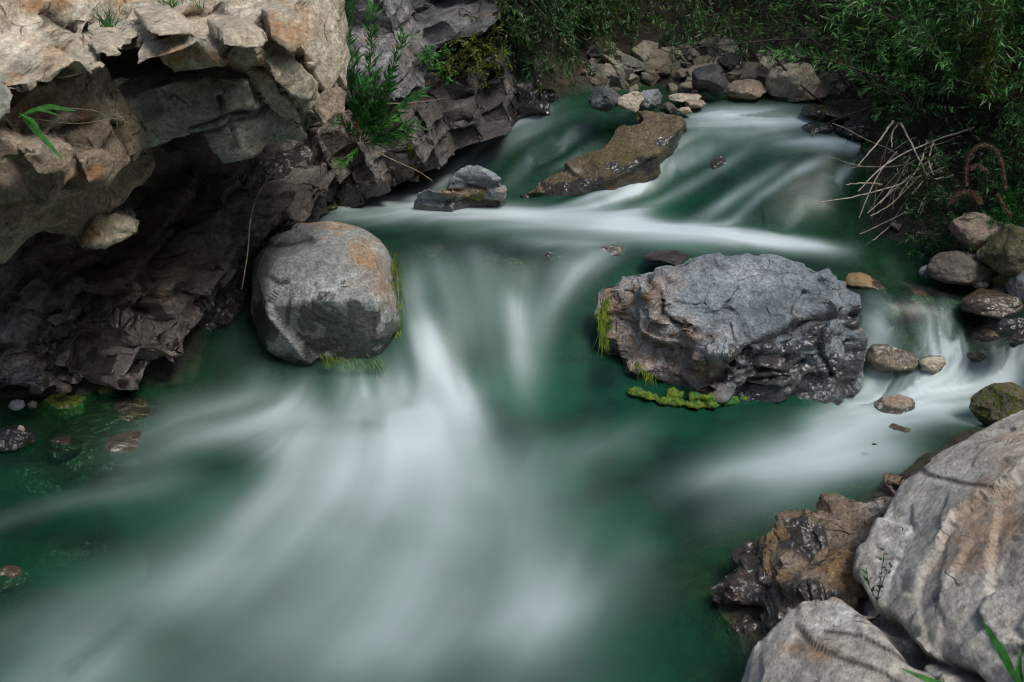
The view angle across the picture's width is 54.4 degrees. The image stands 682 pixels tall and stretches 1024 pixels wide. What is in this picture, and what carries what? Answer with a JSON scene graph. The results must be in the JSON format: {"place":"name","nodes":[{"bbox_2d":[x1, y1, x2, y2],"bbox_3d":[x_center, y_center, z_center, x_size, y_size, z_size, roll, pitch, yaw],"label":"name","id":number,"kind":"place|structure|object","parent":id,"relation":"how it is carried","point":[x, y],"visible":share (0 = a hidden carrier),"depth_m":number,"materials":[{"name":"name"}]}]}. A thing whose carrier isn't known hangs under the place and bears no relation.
{"place":"outdoors","nodes":[
{"label":"outdoors","id":0,"kind":"place"},
{"bbox_2d":[0,109,1023,681],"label":"water","id":1,"kind":"structure","parent":0,"point":[498,477],"depth_m":2.89,"materials":[{"name":"liquid"}]},
{"bbox_2d":[0,565,26,593],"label":"stone","id":2,"kind":"object","parent":1,"relation":"in","point":[13,578],"visible":0.86,"depth_m":2.51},
{"bbox_2d":[0,425,35,451],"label":"stone","id":3,"kind":"object","parent":1,"relation":"in","point":[13,438],"visible":0.98,"depth_m":3.08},
{"bbox_2d":[7,462,74,483],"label":"stone","id":4,"kind":"object","parent":1,"relation":"in","point":[46,472],"visible":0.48,"depth_m":3.01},
{"bbox_2d":[422,244,443,257],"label":"stone","id":5,"kind":"object","parent":1,"relation":"in","point":[432,251],"visible":1,"depth_m":3.72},
{"bbox_2d":[500,257,525,271],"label":"stone","id":6,"kind":"object","parent":1,"relation":"in","point":[513,264],"visible":0.98,"depth_m":3.68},
{"bbox_2d":[542,251,565,264],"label":"stone","id":7,"kind":"object","parent":1,"relation":"in","point":[555,257],"visible":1,"depth_m":3.72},
{"bbox_2d":[639,89,661,110],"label":"boulder","id":8,"kind":"object","parent":1,"relation":"on","point":[652,98],"visible":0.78,"depth_m":4.25,"materials":[{"name":"stone"}]},
{"bbox_2d":[643,249,690,265],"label":"stone","id":9,"kind":"object","parent":1,"relation":"on","point":[674,257],"visible":0.98,"depth_m":3.61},
{"bbox_2d":[669,93,701,102],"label":"stone","id":10,"kind":"object","parent":1,"relation":"on","point":[679,98],"visible":0.91,"depth_m":4.33,"materials":[{"name":"stone"}]},
{"bbox_2d":[677,76,698,91],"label":"rubble stone","id":11,"kind":"object","parent":1,"relation":"on","point":[686,86],"visible":0.47,"depth_m":4.51,"materials":[{"name":"stone"}]},
{"bbox_2d":[691,63,730,96],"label":"boulder","id":12,"kind":"object","parent":1,"relation":"on","point":[711,79],"visible":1,"depth_m":4.34,"materials":[{"name":"stone"}]},
{"bbox_2d":[728,79,767,102],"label":"boulder","id":13,"kind":"object","parent":1,"relation":"on","point":[746,90],"visible":0.98,"depth_m":4.38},
{"bbox_2d":[783,88,827,103],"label":"boulder","id":14,"kind":"object","parent":1,"relation":"on","point":[819,93],"visible":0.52,"depth_m":4.39,"materials":[{"name":"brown stone"}]},
{"bbox_2d":[801,105,850,121],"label":"stone","id":15,"kind":"object","parent":1,"relation":"on","point":[832,112],"visible":0.94,"depth_m":4.16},
{"bbox_2d":[867,304,903,324],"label":"stone","id":16,"kind":"object","parent":1,"relation":"on","point":[887,314],"visible":0.94,"depth_m":3.40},
{"bbox_2d":[874,394,915,413],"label":"stone","id":17,"kind":"object","parent":1,"relation":"in","point":[899,404],"visible":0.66,"depth_m":3.32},
{"bbox_2d":[918,350,945,372],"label":"stone","id":18,"kind":"object","parent":1,"relation":"in","point":[928,362],"visible":0.81,"depth_m":3.34,"materials":[{"name":"stone"}]},
{"bbox_2d":[926,250,998,284],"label":"boulder","id":19,"kind":"object","parent":1,"relation":"on","point":[959,267],"visible":0.83,"depth_m":3.46,"materials":[{"name":"grey stone"}]},
{"bbox_2d":[948,212,1001,252],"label":"boulder","id":20,"kind":"object","parent":19,"relation":"on","point":[966,231],"visible":0.69,"depth_m":3.48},
{"bbox_2d":[995,317,1023,347],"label":"stone","id":21,"kind":"object","parent":1,"relation":"in","point":[1010,331],"visible":1,"depth_m":3.23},
{"bbox_2d":[0,0,1023,681],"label":"ground","id":22,"kind":"structure","parent":0,"point":[686,568],"depth_m":3.79,"materials":[{"name":"liquid"}]},
{"bbox_2d":[31,535,85,560],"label":"stone","id":23,"kind":"object","parent":22,"relation":"on","point":[52,545],"visible":0.22,"depth_m":2.67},
{"bbox_2d":[26,395,168,482],"bbox_3d":[-1.405,0.343,3.372,0.483,0.263,0.538,0,25,0],"label":"boulder","id":24,"kind":"object","parent":22,"relation":"on","point":[93,425],"visible":0.52,"depth_m":3.28,"materials":[{"name":"stone"}]},
{"bbox_2d":[45,435,81,460],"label":"stone","id":25,"kind":"object","parent":24,"relation":"on","point":[59,448],"visible":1,"depth_m":3.13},
{"bbox_2d":[40,393,88,422],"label":"stone","id":26,"kind":"object","parent":24,"relation":"on","point":[59,408],"visible":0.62,"depth_m":3.34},
{"bbox_2d":[97,385,117,397],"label":"stone","id":27,"kind":"object","parent":24,"relation":"on","point":[103,391],"visible":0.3,"depth_m":3.41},
{"bbox_2d":[91,430,153,481],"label":"stone","id":28,"kind":"object","parent":24,"relation":"on","point":[124,454],"visible":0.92,"depth_m":3.09,"materials":[{"name":"stone"}]},
{"bbox_2d":[0,160,340,393],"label":"wet slab","id":29,"kind":"structure","parent":22,"relation":"on","point":[120,315],"depth_m":3.42,"materials":[{"name":"stone"}]},
{"bbox_2d":[101,52,329,331],"bbox_3d":[-1.756,-0.825,4.223,1.806,1.802,2.149,-16,29,-30],"label":"undercut rock","id":30,"kind":"object","parent":22,"relation":"on","point":[189,153],"visible":0.09,"depth_m":3.77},
{"bbox_2d":[0,56,155,263],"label":"brown rock face","id":31,"kind":"object","parent":30,"relation":"on","point":[72,201],"visible":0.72,"depth_m":2.65},
{"bbox_2d":[17,134,73,173],"bbox_3d":[-1.188,-0.491,2.514,0.128,0.091,0.350,-14,28,-27],"label":"rock block","id":32,"kind":"object","parent":31,"relation":"on","point":[39,155],"visible":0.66,"depth_m":2.40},
{"bbox_2d":[19,104,75,158],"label":"broad grass","id":33,"kind":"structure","parent":31,"relation":"on","point":[34,127],"depth_m":2.18,"materials":[{"name":"green plant"}]},
{"bbox_2d":[0,0,142,91],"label":"rock ledge","id":34,"kind":"object","parent":31,"relation":"on","point":[44,40],"visible":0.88,"depth_m":2.51,"materials":[{"name":"stone"}]},
{"bbox_2d":[0,77,11,118],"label":"loose slab","id":35,"kind":"structure","parent":34,"relation":"on","point":[5,96],"depth_m":2.17,"materials":[{"name":"grey stone"}]},
{"bbox_2d":[76,148,115,181],"bbox_3d":[-1.144,-0.501,2.694,0.105,0.094,0.383,-14,28,-27],"label":"rock block","id":36,"kind":"object","parent":31,"relation":"on","point":[95,165],"visible":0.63,"depth_m":2.58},
{"bbox_2d":[76,207,139,249],"bbox_3d":[-1.253,-0.367,3.072,0.188,0.147,0.426,-11,27,-22],"label":"rock shard","id":37,"kind":"object","parent":31,"relation":"attached to","point":[105,232],"visible":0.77,"depth_m":2.92,"materials":[{"name":"stone"}]},
{"bbox_2d":[99,48,309,162],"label":"slate block","id":38,"kind":"structure","parent":31,"relation":"on","point":[229,115],"depth_m":2.89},
{"bbox_2d":[119,0,350,123],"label":"rock outcrop","id":39,"kind":"object","parent":38,"relation":"on","point":[322,56],"visible":0.55,"depth_m":2.89,"materials":[{"name":"stone"}]},
{"bbox_2d":[88,19,137,55],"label":"pale rock","id":40,"kind":"object","parent":39,"relation":"on","point":[109,41],"visible":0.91,"depth_m":2.63,"materials":[{"name":"stone"}]},
{"bbox_2d":[86,3,124,27],"bbox_3d":[-1.080,-0.873,2.652,0.116,0.075,0.067,-9,26,-19],"label":"grass tuft","id":41,"kind":"object","parent":40,"relation":"on","point":[102,21],"visible":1,"depth_m":2.66,"materials":[{"name":"green plant"}]},
{"bbox_2d":[134,3,190,35],"bbox_3d":[-0.938,-0.862,2.671,0.121,0.055,0.356,-11,27,-22],"label":"rock block","id":42,"kind":"object","parent":39,"relation":"on","point":[160,19],"visible":1,"depth_m":2.59,"materials":[{"name":"stone"}]},
{"bbox_2d":[207,15,267,47],"bbox_3d":[-0.742,-0.839,2.689,0.135,0.061,0.301,-11,27,-22],"label":"rock block","id":43,"kind":"object","parent":39,"relation":"on","point":[230,30],"visible":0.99,"depth_m":2.61,"materials":[{"name":"stone"}]},
{"bbox_2d":[265,51,317,100],"bbox_3d":[-0.680,-0.799,2.968,0.164,0.152,0.377,-11,27,-22],"label":"rock block","id":44,"kind":"object","parent":39,"relation":"on","point":[291,75],"visible":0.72,"depth_m":2.84,"materials":[{"name":"stone"}]},
{"bbox_2d":[254,0,308,51],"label":"rock block","id":45,"kind":"object","parent":44,"relation":"on","point":[286,27],"visible":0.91,"depth_m":2.76,"materials":[{"name":"stone"}]},
{"bbox_2d":[313,85,346,123],"bbox_3d":[-0.618,-0.783,3.188,0.126,0.113,0.324,-11,27,-23],"label":"rock block","id":46,"kind":"object","parent":39,"relation":"on","point":[329,104],"visible":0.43,"depth_m":3.07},
{"bbox_2d":[241,168,274,288],"bbox_3d":[-0.846,-0.374,3.299,0.175,0.380,0.026,-22,33,-39],"label":"hanging root","id":47,"kind":"object","parent":30,"relation":"hanging from","point":[267,178],"visible":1,"depth_m":3.28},
{"bbox_2d":[251,221,406,377],"bbox_3d":[-0.676,-0.146,3.705,0.620,0.591,0.767,0,25,0],"label":"boulder","id":48,"kind":"object","parent":22,"relation":"on","point":[328,291],"visible":0.86,"depth_m":3.43,"materials":[{"name":"stone"}]},
{"bbox_2d":[329,0,430,170],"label":"willow shoots","id":49,"kind":"object","parent":22,"relation":"on","point":[373,111],"visible":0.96,"depth_m":3.57,"materials":[{"name":"green plant"}]},
{"bbox_2d":[333,117,360,143],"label":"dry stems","id":50,"kind":"object","parent":49,"relation":"attached to","point":[349,133],"visible":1,"depth_m":3.63,"materials":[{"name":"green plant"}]},
{"bbox_2d":[307,44,573,209],"bbox_3d":[-0.280,-1.089,4.669,1.820,0.622,1.042,-19,31,-35],"label":"dark outcrop","id":51,"kind":"object","parent":22,"relation":"on","point":[466,113],"visible":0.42,"depth_m":4.24,"materials":[{"name":"stone"}]},
{"bbox_2d":[337,0,529,104],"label":"banded outcrop","id":52,"kind":"object","parent":51,"relation":"on","point":[438,23],"visible":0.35,"depth_m":4.12,"materials":[{"name":"stone"}]},
{"bbox_2d":[412,43,457,85],"bbox_3d":[-0.317,-1.155,4.175,0.148,0.180,0.280,15,29,28],"label":"weed","id":53,"kind":"object","parent":51,"relation":"on","point":[424,57],"visible":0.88,"depth_m":4.15,"materials":[{"name":"green plant"}]},
{"bbox_2d":[427,4,511,91],"bbox_3d":[-0.195,-1.221,4.266,0.309,0.418,0.493,22,33,39],"label":"flowering weed","id":54,"kind":"object","parent":51,"relation":"on","point":[470,44],"visible":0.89,"depth_m":4.26,"materials":[{"name":"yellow plant"}]},
{"bbox_2d":[413,165,506,211],"bbox_3d":[-0.219,-0.511,4.202,0.406,0.513,0.260,0,25,0],"label":"grey rock","id":55,"kind":"object","parent":22,"relation":"on","point":[469,186],"visible":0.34,"depth_m":4.07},
{"bbox_2d":[441,0,658,94],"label":"hanging shrub","id":56,"kind":"object","parent":22,"relation":"on","point":[522,29],"visible":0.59,"depth_m":4.42,"materials":[{"name":"green plant"}]},
{"bbox_2d":[589,73,606,85],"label":"rubble stone","id":57,"kind":"object","parent":22,"relation":"on","point":[599,79],"visible":0.79,"depth_m":4.49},
{"bbox_2d":[523,0,674,40],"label":"hanging shrub","id":58,"kind":"object","parent":22,"relation":"on","point":[573,10],"visible":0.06,"depth_m":4.48,"materials":[{"name":"green plant"}]},
{"bbox_2d":[575,239,626,266],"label":"stone","id":59,"kind":"object","parent":22,"relation":"on","point":[600,253],"visible":0.94,"depth_m":3.74,"materials":[{"name":"stone"}]},
{"bbox_2d":[521,110,686,197],"bbox_3d":[0.392,-0.694,4.237,0.708,0.532,0.321,0,25,0],"label":"slab rock","id":60,"kind":"object","parent":22,"relation":"on","point":[643,148],"visible":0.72,"depth_m":4.12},
{"bbox_2d":[617,91,643,112],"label":"stone","id":61,"kind":"object","parent":60,"relation":"on","point":[632,101],"visible":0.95,"depth_m":4.17,"materials":[{"name":"stone"}]},
{"bbox_2d":[609,67,628,88],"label":"rubble stone","id":62,"kind":"object","parent":22,"relation":"on","point":[615,79],"visible":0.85,"depth_m":4.48,"materials":[{"name":"grey stone"}]},
{"bbox_2d":[619,64,633,81],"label":"rubble stone","id":63,"kind":"object","parent":62,"relation":"on","point":[627,73],"visible":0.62,"depth_m":4.51,"materials":[{"name":"stone"}]},
{"bbox_2d":[615,53,644,71],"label":"rubble stone","id":64,"kind":"object","parent":63,"relation":"on","point":[635,64],"visible":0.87,"depth_m":4.53,"materials":[{"name":"grey stone"}]},
{"bbox_2d":[559,0,680,64],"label":"hanging shrub","id":65,"kind":"object","parent":22,"relation":"on","point":[632,22],"visible":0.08,"depth_m":4.64,"materials":[{"name":"green plant"}]},
{"bbox_2d":[483,0,760,91],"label":"shrub","id":66,"kind":"object","parent":22,"relation":"on","point":[669,33],"visible":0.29,"depth_m":4.54,"materials":[{"name":"green plant"}]},
{"bbox_2d":[632,40,658,61],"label":"rubble stone","id":67,"kind":"object","parent":22,"relation":"on","point":[647,47],"visible":0.48,"depth_m":4.61,"materials":[{"name":"stone"}]},
{"bbox_2d":[641,69,659,85],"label":"rubble stone","id":68,"kind":"object","parent":22,"relation":"on","point":[651,77],"visible":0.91,"depth_m":4.54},
{"bbox_2d":[643,49,674,75],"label":"rubble stone","id":69,"kind":"object","parent":22,"relation":"on","point":[660,62],"visible":0.88,"depth_m":4.54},
{"bbox_2d":[569,0,858,72],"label":"shrub","id":70,"kind":"object","parent":22,"relation":"on","point":[723,21],"visible":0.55,"depth_m":4.54,"materials":[{"name":"green plant"}]},
{"bbox_2d":[703,154,740,170],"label":"stone","id":71,"kind":"object","parent":22,"relation":"on","point":[719,162],"visible":0.7,"depth_m":4.07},
{"bbox_2d":[711,39,738,56],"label":"rubble stone","id":72,"kind":"object","parent":22,"relation":"on","point":[723,50],"visible":0.55,"depth_m":4.61,"materials":[{"name":"grey stone"}]},
{"bbox_2d":[593,252,868,409],"bbox_3d":[0.730,0.128,3.502,0.934,0.904,0.612,0,25,0],"label":"central rock","id":73,"kind":"object","parent":22,"relation":"on","point":[718,328],"visible":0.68,"depth_m":3.26,"materials":[{"name":"stone"}]},
{"bbox_2d":[716,52,746,70],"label":"rubble stone","id":74,"kind":"object","parent":22,"relation":"on","point":[729,62],"visible":0.74,"depth_m":4.59,"materials":[{"name":"stone"}]},
{"bbox_2d":[738,61,767,86],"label":"rubble stone","id":75,"kind":"object","parent":22,"relation":"on","point":[750,70],"visible":0.41,"depth_m":4.52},
{"bbox_2d":[758,56,780,73],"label":"stone","id":76,"kind":"object","parent":75,"relation":"on","point":[764,66],"visible":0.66,"depth_m":4.47,"materials":[{"name":"stone"}]},
{"bbox_2d":[765,62,820,106],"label":"boulder","id":77,"kind":"object","parent":22,"relation":"on","point":[781,83],"visible":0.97,"depth_m":4.37,"materials":[{"name":"stone"}]},
{"bbox_2d":[669,0,918,68],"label":"willow bush","id":78,"kind":"object","parent":22,"relation":"on","point":[755,42],"visible":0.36,"depth_m":4.29,"materials":[{"name":"green plant"}]},
{"bbox_2d":[705,473,904,636],"bbox_3d":[0.753,0.685,2.407,0.600,0.609,0.483,0,25,0],"label":"wet shore rock","id":79,"kind":"object","parent":22,"relation":"on","point":[790,560],"visible":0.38,"depth_m":2.35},
{"bbox_2d":[798,122,833,137],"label":"stone","id":80,"kind":"object","parent":22,"relation":"on","point":[823,129],"visible":0.8,"depth_m":4.11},
{"bbox_2d":[667,0,980,70],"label":"shrub","id":81,"kind":"object","parent":22,"relation":"on","point":[775,13],"visible":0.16,"depth_m":4.61,"materials":[{"name":"green plant"}]},
{"bbox_2d":[817,71,835,95],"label":"rubble stone","id":82,"kind":"object","parent":22,"relation":"on","point":[826,78],"visible":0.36,"depth_m":4.43,"materials":[{"name":"grey stone"}]},
{"bbox_2d":[828,64,864,83],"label":"rubble stone","id":83,"kind":"object","parent":22,"relation":"on","point":[834,76],"visible":0.34,"depth_m":4.45,"materials":[{"name":"grey stone"}]},
{"bbox_2d":[833,120,877,141],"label":"stone","id":84,"kind":"object","parent":22,"relation":"on","point":[851,125],"visible":0.82,"depth_m":4.09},
{"bbox_2d":[844,272,890,300],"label":"stone","id":85,"kind":"object","parent":22,"relation":"on","point":[865,286],"visible":0.81,"depth_m":3.48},
{"bbox_2d":[731,0,1023,202],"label":"willow bush","id":86,"kind":"object","parent":22,"relation":"on","point":[951,63],"visible":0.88,"depth_m":3.75,"materials":[{"name":"green plant"}]},
{"bbox_2d":[813,3,859,100],"bbox_3d":[1.417,-1.217,4.241,0.401,0.538,0.014,-5,26,-12],"label":"branch","id":87,"kind":"object","parent":86,"relation":"attached to","point":[847,86],"visible":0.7,"depth_m":4.25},
{"bbox_2d":[963,143,1006,190],"bbox_3d":[1.463,-0.535,3.061,0.155,0.157,0.022,0,25,0],"label":"curled frond","id":88,"kind":"object","parent":86,"relation":"hanging from","point":[988,146],"visible":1,"depth_m":3.05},
{"bbox_2d":[791,0,969,156],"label":"undergrowth plant","id":89,"kind":"object","parent":22,"relation":"on","point":[881,96],"visible":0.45,"depth_m":4.13,"materials":[{"name":"green plant"}]},
{"bbox_2d":[741,409,1023,681],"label":"shore rock","id":90,"kind":"object","parent":22,"relation":"on","point":[946,531],"visible":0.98,"depth_m":1.97,"materials":[{"name":"stone"}]},
{"bbox_2d":[862,548,892,602],"bbox_3d":[0.717,0.466,1.944,0.117,0.205,0.053,-18,31,-34],"label":"sprout","id":91,"kind":"object","parent":90,"relation":"on","point":[879,586],"visible":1,"depth_m":1.95,"materials":[{"name":"green plant"}]},
{"bbox_2d":[901,621,1023,681],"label":"leafy plant","id":92,"kind":"object","parent":90,"relation":"on","point":[1017,674],"visible":1,"depth_m":1.58,"materials":[{"name":"green plant"}]},
{"bbox_2d":[865,337,919,372],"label":"stone","id":93,"kind":"object","parent":22,"relation":"on","point":[893,355],"visible":0.89,"depth_m":3.36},
{"bbox_2d":[820,120,973,245],"bbox_3d":[1.432,-0.553,3.791,0.724,0.539,0.312,-5,25,-10],"label":"root tangle","id":94,"kind":"object","parent":22,"relation":"hanging from","point":[906,161],"visible":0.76,"depth_m":3.77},
{"bbox_2d":[793,0,1022,167],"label":"ground cover","id":95,"kind":"object","parent":22,"relation":"on","point":[936,80],"visible":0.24,"depth_m":4.18,"materials":[{"name":"green plant"}]},
{"bbox_2d":[795,0,1023,192],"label":"willow bush","id":96,"kind":"object","parent":22,"relation":"on","point":[931,17],"visible":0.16,"depth_m":4.01,"materials":[{"name":"green plant"}]},
{"bbox_2d":[889,423,929,450],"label":"stone","id":97,"kind":"object","parent":22,"relation":"on","point":[902,437],"visible":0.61,"depth_m":3.12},
{"bbox_2d":[891,288,937,314],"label":"stone","id":98,"kind":"object","parent":22,"relation":"on","point":[912,301],"visible":0.97,"depth_m":3.42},
{"bbox_2d":[904,223,958,263],"bbox_3d":[1.551,-0.352,3.671,0.192,0.145,0.144,0,25,0],"label":"weed","id":99,"kind":"object","parent":22,"relation":"on","point":[916,252],"visible":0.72,"depth_m":3.69,"materials":[{"name":"green plant"}]},
{"bbox_2d":[934,298,963,316],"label":"stone","id":100,"kind":"object","parent":22,"relation":"on","point":[949,307],"visible":0.9,"depth_m":3.44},
{"bbox_2d":[875,82,1023,266],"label":"undergrowth plant","id":101,"kind":"object","parent":22,"relation":"on","point":[981,183],"visible":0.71,"depth_m":3.68,"materials":[{"name":"green plant"}]},
{"bbox_2d":[947,189,982,204],"bbox_3d":[1.464,-0.463,3.205,0.120,0.061,0.029,0,25,0],"label":"curled frond","id":102,"kind":"object","parent":22,"relation":"on","point":[962,193],"visible":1,"depth_m":3.20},
{"bbox_2d":[915,122,1023,238],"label":"undergrowth plant","id":103,"kind":"object","parent":22,"relation":"on","point":[1019,139],"visible":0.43,"depth_m":3.64,"materials":[{"name":"green plant"}]},
{"bbox_2d":[961,343,986,364],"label":"stone","id":104,"kind":"object","parent":22,"relation":"on","point":[975,353],"visible":0.59,"depth_m":3.39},
{"bbox_2d":[961,320,999,345],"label":"stone","id":105,"kind":"object","parent":104,"relation":"on","point":[980,332],"visible":0.88,"depth_m":3.41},
{"bbox_2d":[941,181,1023,241],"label":"fern","id":106,"kind":"object","parent":22,"relation":"on","point":[1007,219],"visible":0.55,"depth_m":3.46,"materials":[{"name":"green plant"}]},
{"bbox_2d":[951,0,1023,119],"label":"shrub","id":107,"kind":"object","parent":22,"relation":"on","point":[985,61],"visible":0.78,"depth_m":3.58,"materials":[{"name":"green plant"}]},
{"bbox_2d":[960,288,1023,318],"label":"stone","id":108,"kind":"object","parent":22,"relation":"on","point":[990,303],"visible":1,"depth_m":3.32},
{"bbox_2d":[969,382,1023,426],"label":"boulder","id":109,"kind":"object","parent":22,"relation":"on","point":[991,404],"visible":0.82,"depth_m":3.15,"materials":[{"name":"stone"}]},
{"bbox_2d":[1005,272,1023,303],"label":"boulder","id":110,"kind":"object","parent":22,"relation":"on","point":[1014,285],"visible":0.59,"depth_m":3.37,"materials":[{"name":"stone"}]},
{"bbox_2d":[976,223,1023,275],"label":"boulder","id":111,"kind":"object","parent":110,"relation":"on","point":[1001,252],"visible":1,"depth_m":3.36,"materials":[{"name":"stone"}]},
{"bbox_2d":[588,86,620,111],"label":"stone","id":112,"kind":"object","parent":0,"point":[603,98],"visible":0.99,"depth_m":4.18,"materials":[{"name":"stone"}]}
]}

